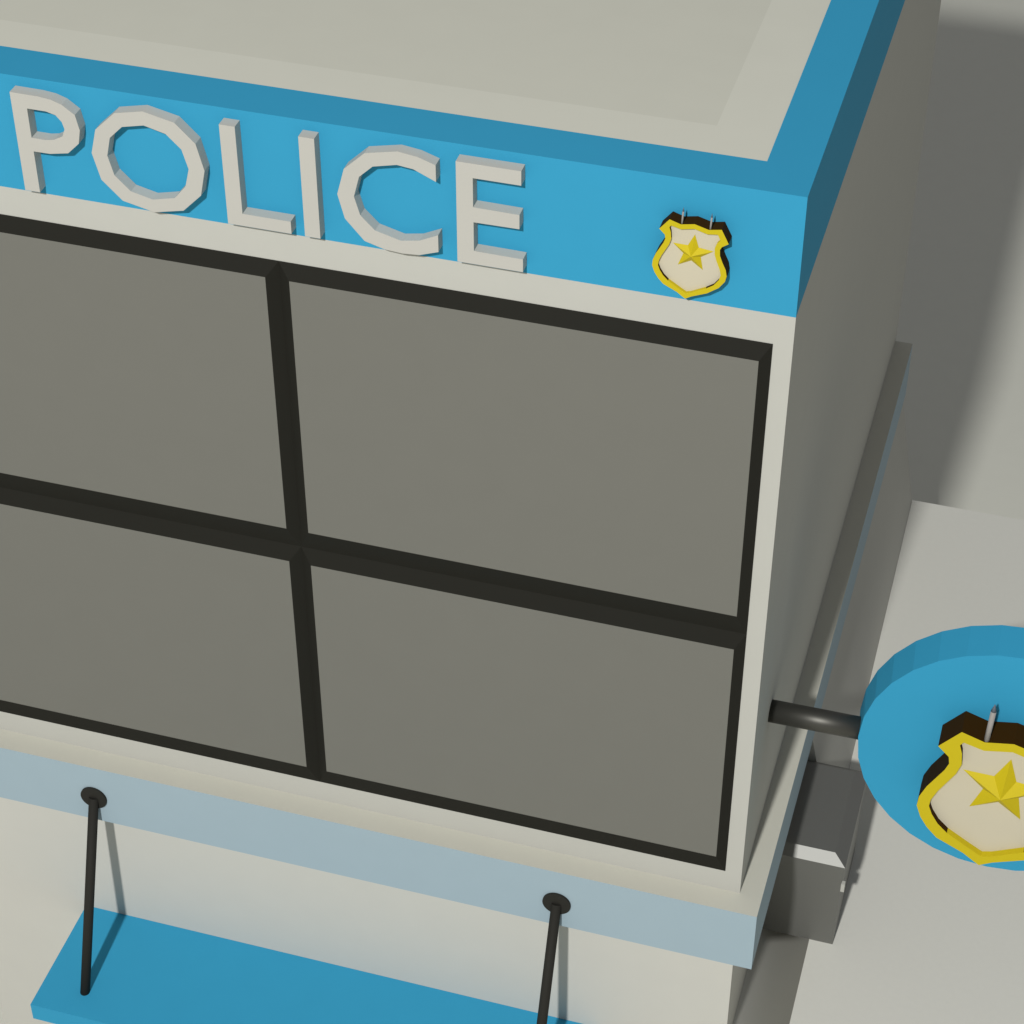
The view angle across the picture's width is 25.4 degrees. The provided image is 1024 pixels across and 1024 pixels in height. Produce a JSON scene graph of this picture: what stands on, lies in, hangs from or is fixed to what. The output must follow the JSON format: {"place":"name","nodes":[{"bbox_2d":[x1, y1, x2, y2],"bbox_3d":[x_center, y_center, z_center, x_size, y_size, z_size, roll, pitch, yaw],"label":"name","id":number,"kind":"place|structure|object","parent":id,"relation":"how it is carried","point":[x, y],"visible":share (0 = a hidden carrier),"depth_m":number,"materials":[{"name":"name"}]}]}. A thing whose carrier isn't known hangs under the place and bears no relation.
{"place":"outdoors","nodes":[
{"label":"outdoors","id":0,"kind":"place"},
{"bbox_2d":[0,0,1023,1023],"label":"ground","id":1,"kind":"structure","parent":0,"point":[960,330],"depth_m":20.59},
{"bbox_2d":[0,0,940,1023],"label":"police station","id":2,"kind":"object","parent":1,"relation":"on","point":[444,618],"visible":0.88,"depth_m":10.26,"materials":[{"name":"paint"}]},
{"bbox_2d":[10,85,526,271],"bbox_3d":[-0.997,-1.356,9.222,2.186,0.479,0.054,11,41,13],"label":"sign lettering","id":3,"kind":"object","parent":2,"relation":"attached to","point":[185,138],"visible":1,"depth_m":9.20,"materials":[{"name":"white paint"}]},
{"bbox_2d":[30,787,581,1023],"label":"canopy","id":4,"kind":"object","parent":2,"relation":"attached to","point":[109,967],"visible":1,"depth_m":12.33,"materials":[{"name":"blue paint"}]},
{"bbox_2d":[0,214,772,870],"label":"window","id":5,"kind":"structure","parent":2,"relation":"in","point":[609,456],"depth_m":10.29,"materials":[{"name":"grey glass"}]},
{"bbox_2d":[652,208,731,298],"bbox_3d":[0.698,-1.012,8.844,0.298,0.415,0.075,11,41,13],"label":"badge","id":6,"kind":"object","parent":2,"relation":"attached to","point":[690,259],"depth_m":8.84,"materials":[{"name":"yellow metal"}]},
{"bbox_2d":[768,625,1023,870],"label":"round sign","id":7,"kind":"object","parent":2,"relation":"attached to","point":[935,728],"visible":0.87,"depth_m":10.63,"materials":[{"name":"blue metal"}]},
{"bbox_2d":[790,500,1023,1023],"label":"annex block","id":8,"kind":"structure","parent":1,"relation":"on","point":[925,933],"depth_m":12.81,"materials":[{"name":"concrete"}]},
{"bbox_2d":[762,760,865,943],"bbox_3d":[1.686,1.869,12.641,0.428,0.698,0.729,11,41,13],"label":"vent unit","id":9,"kind":"object","parent":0,"point":[809,889],"visible":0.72,"depth_m":12.39,"materials":[{"name":"grey metal"}]}
]}

